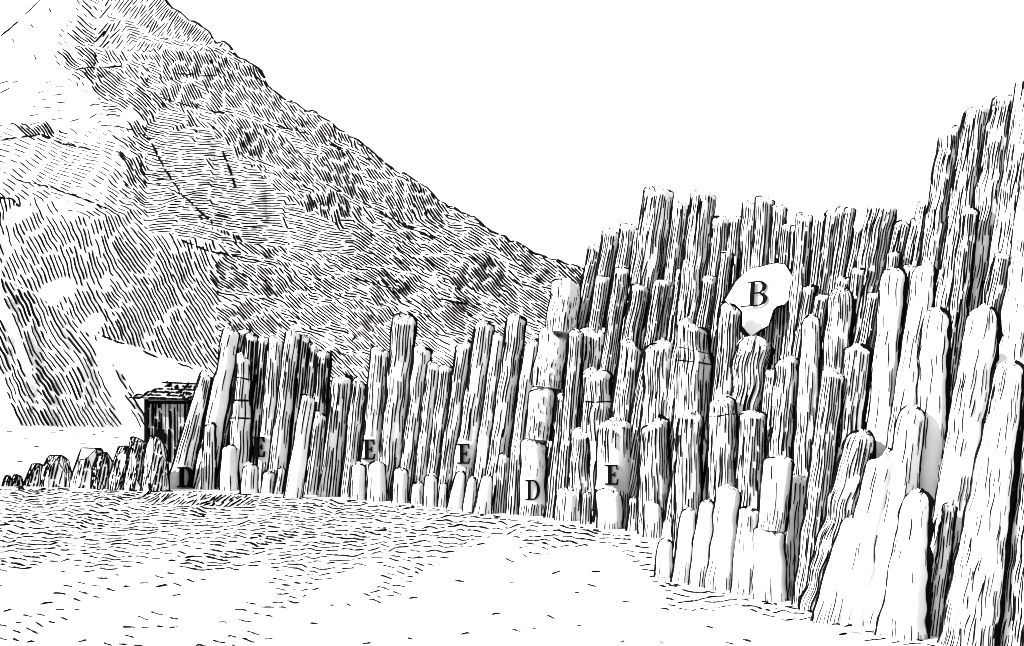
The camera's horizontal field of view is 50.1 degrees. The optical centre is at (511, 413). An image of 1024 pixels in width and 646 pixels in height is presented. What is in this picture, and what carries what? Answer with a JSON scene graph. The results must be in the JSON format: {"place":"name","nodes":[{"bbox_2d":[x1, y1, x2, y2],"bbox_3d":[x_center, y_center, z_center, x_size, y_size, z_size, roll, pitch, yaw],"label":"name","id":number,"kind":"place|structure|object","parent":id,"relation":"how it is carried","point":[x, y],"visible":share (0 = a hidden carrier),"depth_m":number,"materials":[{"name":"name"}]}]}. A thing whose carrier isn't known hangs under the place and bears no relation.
{"place":"outdoors","nodes":[
{"label":"outdoors","id":0,"kind":"place"},
{"bbox_2d":[0,276,143,428],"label":"hill","id":1,"kind":"structure","parent":0,"point":[59,369],"depth_m":302.10,"materials":[{"name":"white"}]},
{"bbox_2d":[0,0,583,408],"bbox_3d":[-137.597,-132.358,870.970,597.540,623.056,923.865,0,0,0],"label":"mountain","id":2,"kind":"structure","parent":0,"point":[179,190],"depth_m":570.33,"materials":[{"name":"white stone"}]},
{"bbox_2d":[0,429,945,645],"bbox_3d":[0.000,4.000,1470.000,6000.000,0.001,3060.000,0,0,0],"label":"ground","id":3,"kind":"structure","parent":0,"point":[444,608],"depth_m":25.32,"materials":[{"name":"gravel"}]},
{"bbox_2d":[39,454,71,487],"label":"boulder","id":4,"kind":"object","parent":3,"relation":"on","point":[56,470],"visible":0.84,"depth_m":59.23,"materials":[{"name":"white stone"}]},
{"bbox_2d":[69,447,103,487],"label":"boulder","id":5,"kind":"object","parent":3,"relation":"on","point":[80,476],"visible":0.62,"depth_m":58.51,"materials":[{"name":"white stone"}]},
{"bbox_2d":[90,452,112,488],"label":"boulder","id":6,"kind":"object","parent":3,"relation":"on","point":[101,466],"visible":0.82,"depth_m":57.87,"materials":[{"name":"black"}]},
{"bbox_2d":[122,436,145,490],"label":"boulder","id":7,"kind":"object","parent":3,"relation":"on","point":[133,470],"visible":0.58,"depth_m":56.63,"materials":[{"name":"white stone"}]},
{"bbox_2d":[141,435,169,491],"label":"boulder","id":8,"kind":"object","parent":3,"relation":"on","point":[155,472],"visible":0.79,"depth_m":56.07,"materials":[{"name":"white stone"}]},
{"bbox_2d":[129,381,195,469],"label":"wooden hut","id":9,"kind":"object","parent":3,"relation":"on","point":[166,405],"visible":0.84,"depth_m":60.48,"materials":[{"name":"black wood"}]},
{"bbox_2d":[169,369,212,488],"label":"basalt column","id":10,"kind":"structure","parent":3,"relation":"on","point":[181,470],"depth_m":58.54,"materials":[{"name":"white stone"}]},
{"bbox_2d":[200,421,216,489],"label":"basalt stump","id":11,"kind":"object","parent":3,"relation":"on","point":[209,466],"visible":0.94,"depth_m":57.58,"materials":[{"name":"white stone"}]},
{"bbox_2d":[192,326,240,486],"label":"basalt column","id":12,"kind":"structure","parent":3,"relation":"on","point":[217,410],"depth_m":58.23,"materials":[{"name":"white stone"}]},
{"bbox_2d":[219,444,238,490],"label":"basalt stump","id":13,"kind":"object","parent":3,"relation":"on","point":[228,479],"visible":0.84,"depth_m":56.67,"materials":[{"name":"white stone"}]},
{"bbox_2d":[228,352,253,487],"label":"basalt column","id":14,"kind":"structure","parent":3,"relation":"on","point":[241,426],"depth_m":57.18,"materials":[{"name":"white stone"}]},
{"bbox_2d":[251,337,267,464],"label":"basalt column","id":15,"kind":"structure","parent":3,"relation":"on","point":[261,346],"depth_m":57.83,"materials":[{"name":"white stone"}]},
{"bbox_2d":[251,335,282,490],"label":"basalt column","id":16,"kind":"structure","parent":3,"relation":"on","point":[270,384],"depth_m":56.24,"materials":[{"name":"white stone"}]},
{"bbox_2d":[266,329,301,477],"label":"basalt column","id":17,"kind":"structure","parent":3,"relation":"on","point":[279,447],"depth_m":55.43,"materials":[{"name":"white stone"}]},
{"bbox_2d":[283,394,315,497],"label":"basalt column","id":18,"kind":"structure","parent":3,"relation":"on","point":[296,477],"depth_m":51.61,"materials":[{"name":"white stone"}]},
{"bbox_2d":[304,409,326,495],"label":"basalt column","id":19,"kind":"structure","parent":3,"relation":"on","point":[318,435],"depth_m":53.42,"materials":[{"name":"white stone"}]},
{"bbox_2d":[312,350,332,415],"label":"basalt column","id":20,"kind":"structure","parent":3,"relation":"on","point":[323,362],"depth_m":54.82,"materials":[{"name":"black"}]},
{"bbox_2d":[317,374,352,496],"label":"basalt column","id":21,"kind":"structure","parent":3,"relation":"on","point":[329,478],"depth_m":52.62,"materials":[{"name":"white stone"}]},
{"bbox_2d":[338,376,365,496],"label":"basalt column","id":22,"kind":"structure","parent":3,"relation":"on","point":[353,429],"depth_m":52.30,"materials":[{"name":"white stone"}]},
{"bbox_2d":[359,345,388,479],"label":"basalt column","id":23,"kind":"structure","parent":3,"relation":"on","point":[374,401],"depth_m":51.48,"materials":[{"name":"white stone"}]},
{"bbox_2d":[365,460,387,501],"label":"basalt stump","id":24,"kind":"object","parent":3,"relation":"on","point":[376,487],"visible":0.9,"depth_m":49.63,"materials":[{"name":"white stone"}]},
{"bbox_2d":[378,312,417,500],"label":"basalt column","id":25,"kind":"structure","parent":3,"relation":"on","point":[403,334],"depth_m":50.18,"materials":[{"name":"white stone"}]},
{"bbox_2d":[399,343,432,497],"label":"basalt column","id":26,"kind":"structure","parent":3,"relation":"on","point":[421,355],"depth_m":49.92,"materials":[{"name":"white stone"}]},
{"bbox_2d":[409,360,438,501],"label":"basalt column","id":27,"kind":"structure","parent":3,"relation":"on","point":[426,417],"depth_m":49.16,"materials":[{"name":"white stone"}]},
{"bbox_2d":[426,364,451,475],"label":"basalt column","id":28,"kind":"structure","parent":3,"relation":"on","point":[442,396],"depth_m":49.07,"materials":[{"name":"white stone"}]},
{"bbox_2d":[437,340,470,490],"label":"basalt column","id":29,"kind":"structure","parent":3,"relation":"on","point":[459,370],"depth_m":48.01,"materials":[{"name":"white stone"}]},
{"bbox_2d":[448,319,494,496],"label":"basalt column","id":30,"kind":"structure","parent":3,"relation":"on","point":[466,444],"depth_m":46.70,"materials":[{"name":"white stone"}]},
{"bbox_2d":[471,473,492,513],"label":"basalt stump","id":31,"kind":"object","parent":3,"relation":"on","point":[483,500],"visible":0.82,"depth_m":43.51,"materials":[{"name":"white stone"}]},
{"bbox_2d":[472,333,502,487],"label":"basalt column","id":32,"kind":"structure","parent":3,"relation":"on","point":[486,414],"depth_m":46.18,"materials":[{"name":"white stone"}]},
{"bbox_2d":[493,452,508,512],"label":"basalt column","id":33,"kind":"structure","parent":3,"relation":"on","point":[500,495],"depth_m":43.84,"materials":[{"name":"white stone"}]},
{"bbox_2d":[485,313,527,510],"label":"basalt column","id":34,"kind":"structure","parent":3,"relation":"on","point":[513,344],"depth_m":44.98,"materials":[{"name":"white stone"}]},
{"bbox_2d":[505,445,520,514],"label":"basalt column","id":35,"kind":"structure","parent":3,"relation":"on","point":[512,500],"depth_m":43.26,"materials":[{"name":"white stone"}]},
{"bbox_2d":[505,339,537,508],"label":"basalt column","id":36,"kind":"structure","parent":3,"relation":"on","point":[525,387],"depth_m":43.94,"materials":[{"name":"white stone"}]},
{"bbox_2d":[518,276,581,515],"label":"jointed pillar","id":37,"kind":"structure","parent":3,"relation":"on","point":[562,317],"depth_m":42.69,"materials":[{"name":"white stone"}]},
{"bbox_2d":[543,391,562,517],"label":"basalt column","id":38,"kind":"structure","parent":3,"relation":"on","point":[550,493],"depth_m":41.83,"materials":[{"name":"white stone"}]},
{"bbox_2d":[554,488,576,520],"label":"basalt stump","id":39,"kind":"object","parent":3,"relation":"on","point":[565,509],"visible":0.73,"depth_m":40.73,"materials":[{"name":"white stone"}]},
{"bbox_2d":[552,328,583,517],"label":"basalt column","id":40,"kind":"structure","parent":3,"relation":"on","point":[572,387],"depth_m":41.56,"materials":[{"name":"white stone"}]},
{"bbox_2d":[545,244,599,483],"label":"basalt column","id":41,"kind":"structure","parent":3,"relation":"on","point":[586,281],"depth_m":44.02,"materials":[{"name":"white stone"}]},
{"bbox_2d":[566,427,590,520],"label":"basalt column","id":42,"kind":"structure","parent":3,"relation":"on","point":[578,471],"depth_m":40.85,"materials":[{"name":"white stone"}]},
{"bbox_2d":[578,326,604,426],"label":"basalt column","id":43,"kind":"structure","parent":3,"relation":"on","point":[593,343],"depth_m":42.00,"materials":[{"name":"white stone"}]},
{"bbox_2d":[579,367,613,514],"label":"basalt column","id":44,"kind":"structure","parent":3,"relation":"on","point":[597,388],"depth_m":40.90,"materials":[{"name":"white stone"}]},
{"bbox_2d":[587,275,610,333],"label":"basalt column","id":45,"kind":"structure","parent":3,"relation":"on","point":[600,296],"depth_m":42.41,"materials":[{"name":"white stone"}]},
{"bbox_2d":[585,228,617,327],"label":"basalt column","id":46,"kind":"structure","parent":3,"relation":"on","point":[606,253],"depth_m":43.54,"materials":[{"name":"white stone"}]},
{"bbox_2d":[595,486,623,529],"bbox_3d":[3.389,3.372,38.124,1.014,1.655,0.915,0,0,0],"label":"basalt stump","id":47,"kind":"object","parent":3,"relation":"on","point":[609,509],"visible":0.79,"depth_m":37.78,"materials":[{"name":"white stone"}]},
{"bbox_2d":[592,417,631,525],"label":"basalt column","id":48,"kind":"structure","parent":3,"relation":"on","point":[613,453],"depth_m":38.86,"materials":[{"name":"white stone"}]},
{"bbox_2d":[597,266,630,384],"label":"basalt column","id":49,"kind":"structure","parent":3,"relation":"on","point":[616,310],"depth_m":41.40,"materials":[{"name":"white stone"}]},
{"bbox_2d":[603,222,637,327],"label":"basalt column","id":50,"kind":"structure","parent":3,"relation":"on","point":[624,250],"depth_m":42.37,"materials":[{"name":"white stone"}]},
{"bbox_2d":[593,282,648,504],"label":"basalt column","id":51,"kind":"structure","parent":3,"relation":"on","point":[634,323],"depth_m":40.41,"materials":[{"name":"white stone"}]},
{"bbox_2d":[611,337,641,421],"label":"basalt column","id":52,"kind":"structure","parent":3,"relation":"on","point":[628,361],"depth_m":39.80,"materials":[{"name":"white stone"}]},
{"bbox_2d":[628,278,670,497],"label":"basalt column","id":53,"kind":"structure","parent":3,"relation":"on","point":[657,310],"depth_m":39.02,"materials":[{"name":"white stone"}]},
{"bbox_2d":[626,186,674,347],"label":"basalt column","id":54,"kind":"structure","parent":3,"relation":"on","point":[652,234],"depth_m":40.63,"materials":[{"name":"white stone"}]},
{"bbox_2d":[642,500,662,537],"bbox_3d":[4.544,3.507,35.429,0.705,1.400,0.624,0,0,0],"label":"basalt stump","id":55,"kind":"object","parent":3,"relation":"on","point":[653,520],"visible":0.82,"depth_m":35.20,"materials":[{"name":"white stone"}]},
{"bbox_2d":[636,414,671,534],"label":"basalt column","id":56,"kind":"structure","parent":3,"relation":"on","point":[654,466],"depth_m":36.00,"materials":[{"name":"white stone"}]},
{"bbox_2d":[636,336,672,530],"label":"basalt column","id":57,"kind":"structure","parent":3,"relation":"on","point":[657,355],"depth_m":36.80,"materials":[{"name":"white stone"}]},
{"bbox_2d":[653,537,673,578],"bbox_3d":[3.685,3.621,26.749,0.529,1.196,0.452,0,0,0],"label":"basalt stump","id":58,"kind":"object","parent":3,"relation":"on","point":[664,559],"visible":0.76,"depth_m":26.60,"materials":[{"name":"white stone"}]},
{"bbox_2d":[663,201,688,337],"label":"basalt column","id":59,"kind":"structure","parent":3,"relation":"on","point":[679,213],"depth_m":39.14,"materials":[{"name":"white stone"}]},
{"bbox_2d":[670,508,695,583],"bbox_3d":[4.052,3.228,25.981,0.544,1.992,0.553,0,0,-43],"label":"basalt stump","id":60,"kind":"object","parent":3,"relation":"on","point":[686,525],"visible":0.78,"depth_m":25.82,"materials":[{"name":"white stone"}]},
{"bbox_2d":[671,409,704,555],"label":"basalt column","id":61,"kind":"structure","parent":3,"relation":"on","point":[688,477],"depth_m":30.07,"materials":[{"name":"white stone"}]},
{"bbox_2d":[662,275,716,539],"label":"basalt column","id":62,"kind":"structure","parent":3,"relation":"on","point":[705,302],"depth_m":34.73,"materials":[{"name":"white stone"}]},
{"bbox_2d":[666,187,716,456],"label":"basalt column","id":63,"kind":"structure","parent":3,"relation":"on","point":[701,212],"depth_m":36.50,"materials":[{"name":"white stone"}]},
{"bbox_2d":[671,316,713,520],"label":"basalt column","id":64,"kind":"structure","parent":3,"relation":"on","point":[693,378],"depth_m":32.67,"materials":[{"name":"white stone"}]},
{"bbox_2d":[687,499,713,586],"bbox_3d":[4.372,3.102,25.526,0.636,2.240,0.535,0,0,-25],"label":"basalt stump","id":65,"kind":"object","parent":3,"relation":"on","point":[701,538],"visible":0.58,"depth_m":25.34,"materials":[{"name":"white stone"}]},
{"bbox_2d":[705,215,728,275],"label":"basalt column","id":66,"kind":"structure","parent":3,"relation":"on","point":[718,233],"depth_m":35.44,"materials":[{"name":"white stone"}]},
{"bbox_2d":[705,392,738,500],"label":"basalt column","id":67,"kind":"structure","parent":3,"relation":"on","point":[722,427],"depth_m":28.67,"materials":[{"name":"white stone"}]},
{"bbox_2d":[710,251,733,354],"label":"basalt column","id":68,"kind":"structure","parent":3,"relation":"on","point":[724,274],"depth_m":33.55,"materials":[{"name":"white stone"}]},
{"bbox_2d":[703,484,741,590],"bbox_3d":[4.797,2.923,25.057,0.864,2.614,0.648,0,0,0],"label":"basalt stump","id":69,"kind":"object","parent":3,"relation":"on","point":[726,506],"visible":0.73,"depth_m":24.82,"materials":[{"name":"white stone"}]},
{"bbox_2d":[703,302,742,500],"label":"basalt column","id":70,"kind":"structure","parent":3,"relation":"on","point":[728,331],"depth_m":30.49,"materials":[{"name":"white stone"}]},
{"bbox_2d":[729,505,757,595],"bbox_3d":[5.160,3.134,24.380,0.702,2.176,0.649,0,0,0],"label":"basalt stump","id":71,"kind":"object","parent":3,"relation":"on","point":[743,560],"visible":0.66,"depth_m":24.17,"materials":[{"name":"white stone"}]},
{"bbox_2d":[736,200,753,338],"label":"basalt column","id":72,"kind":"structure","parent":3,"relation":"on","point":[745,234],"depth_m":33.67,"materials":[{"name":"white stone"}]},
{"bbox_2d":[735,410,767,508],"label":"basalt column","id":73,"kind":"structure","parent":3,"relation":"on","point":[751,442],"depth_m":27.36,"materials":[{"name":"white stone"}]},
{"bbox_2d":[729,334,774,414],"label":"basalt column","id":74,"kind":"structure","parent":3,"relation":"on","point":[751,360],"depth_m":28.98,"materials":[{"name":"white stone"}]},
{"bbox_2d":[750,195,775,337],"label":"basalt column","id":75,"kind":"structure","parent":3,"relation":"on","point":[763,205],"depth_m":32.39,"materials":[{"name":"white stone"}]},
{"bbox_2d":[751,527,788,601],"bbox_3d":[5.550,3.308,23.580,0.803,1.784,0.773,0,0,0],"label":"basalt stump","id":76,"kind":"object","parent":3,"relation":"on","point":[769,578],"visible":0.8,"depth_m":23.30,"materials":[{"name":"white stone"}]},
{"bbox_2d":[756,455,794,531],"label":"basalt block","id":77,"kind":"structure","parent":76,"relation":"on","point":[775,496],"depth_m":23.31,"materials":[{"name":"white stone"}]},
{"bbox_2d":[762,204,787,343],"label":"basalt column","id":78,"kind":"structure","parent":3,"relation":"on","point":[778,217],"depth_m":31.93,"materials":[{"name":"white stone"}]},
{"bbox_2d":[771,224,790,370],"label":"basalt column","id":79,"kind":"structure","parent":3,"relation":"on","point":[777,328],"depth_m":31.09,"materials":[{"name":"white stone"}]},
{"bbox_2d":[766,355,797,458],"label":"basalt column","id":80,"kind":"structure","parent":3,"relation":"on","point":[780,438],"depth_m":26.82,"materials":[{"name":"white stone"}]},
{"bbox_2d":[785,474,806,596],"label":"basalt column","id":81,"kind":"structure","parent":3,"relation":"on","point":[796,514],"depth_m":23.91,"materials":[{"name":"black"}]},
{"bbox_2d":[783,212,812,358],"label":"basalt column","id":82,"kind":"structure","parent":3,"relation":"on","point":[802,238],"depth_m":30.09,"materials":[{"name":"white stone"}]},
{"bbox_2d":[721,263,792,336],"bbox_3d":[6.899,-3.176,31.209,2.630,2.047,0.595,0,0,44],"label":"bare rock face","id":83,"kind":"object","parent":82,"relation":"attached to","point":[758,295],"visible":0.94,"depth_m":30.91},
{"bbox_2d":[790,284,817,357],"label":"basalt column","id":84,"kind":"structure","parent":3,"relation":"on","point":[808,293],"depth_m":28.82,"materials":[{"name":"black"}]},
{"bbox_2d":[792,314,821,476],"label":"basalt column","id":85,"kind":"structure","parent":3,"relation":"on","point":[809,370],"depth_m":24.42,"materials":[{"name":"white stone"}]},
{"bbox_2d":[791,367,844,605],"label":"basalt column","id":86,"kind":"structure","parent":3,"relation":"on","point":[825,436],"depth_m":22.70,"materials":[{"name":"white stone"}]},
{"bbox_2d":[816,209,837,296],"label":"basalt column","id":87,"kind":"structure","parent":3,"relation":"on","point":[827,248],"depth_m":28.97,"materials":[{"name":"black"}]},
{"bbox_2d":[810,515,855,623],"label":"basalt column","id":88,"kind":"structure","parent":3,"relation":"on","point":[828,604],"depth_m":20.88,"materials":[{"name":"white stone"}]},
{"bbox_2d":[797,429,876,612],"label":"basalt column","id":89,"kind":"structure","parent":3,"relation":"on","point":[858,450],"depth_m":22.07,"materials":[{"name":"black"}]},
{"bbox_2d":[820,206,856,364],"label":"basalt column","id":90,"kind":"structure","parent":3,"relation":"on","point":[847,225],"depth_m":28.26,"materials":[{"name":"black"}]},
{"bbox_2d":[821,286,856,372],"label":"basalt column","id":91,"kind":"structure","parent":3,"relation":"on","point":[838,335],"depth_m":23.79,"materials":[{"name":"black"}]},
{"bbox_2d":[836,343,872,461],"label":"basalt column","id":92,"kind":"structure","parent":3,"relation":"on","point":[856,358],"depth_m":22.76,"materials":[{"name":"black"}]},
{"bbox_2d":[840,447,893,625],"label":"basalt column","id":93,"kind":"structure","parent":3,"relation":"on","point":[870,504],"depth_m":20.72,"materials":[{"name":"white stone"}]},
{"bbox_2d":[858,291,877,388],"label":"basalt column","id":94,"kind":"structure","parent":3,"relation":"on","point":[867,334],"depth_m":26.12,"materials":[{"name":"black"}]},
{"bbox_2d":[853,202,896,344],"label":"basalt column","id":95,"kind":"structure","parent":3,"relation":"on","point":[879,222],"depth_m":26.77,"materials":[{"name":"black"}]},
{"bbox_2d":[865,264,908,458],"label":"basalt column","id":96,"kind":"structure","parent":3,"relation":"on","point":[892,302],"depth_m":22.58,"materials":[{"name":"white stone"}]},
{"bbox_2d":[863,404,925,626],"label":"basalt column","id":97,"kind":"structure","parent":3,"relation":"on","point":[907,445],"depth_m":20.65,"materials":[{"name":"white stone"}]},
{"bbox_2d":[873,488,934,640],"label":"basalt column","id":98,"kind":"structure","parent":3,"relation":"on","point":[903,614],"depth_m":19.45,"materials":[{"name":"white stone"}]},
{"bbox_2d":[886,259,937,447],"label":"basalt column","id":99,"kind":"structure","parent":3,"relation":"on","point":[922,292],"depth_m":22.03,"materials":[{"name":"white stone"}]},
{"bbox_2d":[915,306,952,516],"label":"basalt column","id":100,"kind":"structure","parent":3,"relation":"on","point":[934,378],"depth_m":20.97,"materials":[{"name":"white stone"}]},
{"bbox_2d":[917,125,958,267],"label":"basalt column","id":101,"kind":"structure","parent":3,"relation":"on","point":[936,207],"depth_m":24.39,"materials":[{"name":"black"}]},
{"bbox_2d":[929,502,957,635],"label":"basalt column","id":102,"kind":"structure","parent":3,"relation":"on","point":[943,558],"depth_m":19.70,"materials":[{"name":"black"}]},
{"bbox_2d":[936,106,988,309],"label":"basalt column","id":103,"kind":"structure","parent":3,"relation":"on","point":[965,171],"depth_m":23.79,"materials":[{"name":"black"}]},
{"bbox_2d":[948,207,978,396],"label":"basalt column","id":104,"kind":"structure","parent":3,"relation":"on","point":[961,286],"depth_m":22.85,"materials":[{"name":"black"}]},
{"bbox_2d":[930,303,1002,595],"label":"basalt column","id":105,"kind":"structure","parent":3,"relation":"on","point":[979,355],"depth_m":20.15,"materials":[{"name":"white stone"}]},
{"bbox_2d":[936,359,1023,645],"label":"basalt column","id":106,"kind":"structure","parent":3,"relation":"on","point":[973,611],"depth_m":18.74,"materials":[{"name":"white stone"}]},
{"bbox_2d":[969,94,1012,312],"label":"basalt column","id":107,"kind":"structure","parent":3,"relation":"on","point":[985,193],"depth_m":23.15,"materials":[{"name":"black"}]},
{"bbox_2d":[983,251,1008,312],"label":"basalt column","id":108,"kind":"structure","parent":3,"relation":"on","point":[995,289],"depth_m":22.26,"materials":[{"name":"black"}]},
{"bbox_2d":[981,76,1023,303],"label":"basalt column","id":109,"kind":"structure","parent":3,"relation":"on","point":[1000,240],"depth_m":22.75,"materials":[{"name":"black"}]},
{"bbox_2d":[994,151,1023,510],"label":"basalt column","id":110,"kind":"structure","parent":3,"relation":"on","point":[1011,310],"depth_m":21.72,"materials":[{"name":"white stone"}]},
{"bbox_2d":[998,421,1023,645],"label":"basalt column","id":111,"kind":"structure","parent":3,"relation":"on","point":[1011,632],"depth_m":18.77,"materials":[{"name":"black"}]},
{"bbox_2d":[0,0,1023,267],"label":"sky","id":112,"kind":"structure","parent":0,"point":[546,123],"materials":[{"name":"white"}]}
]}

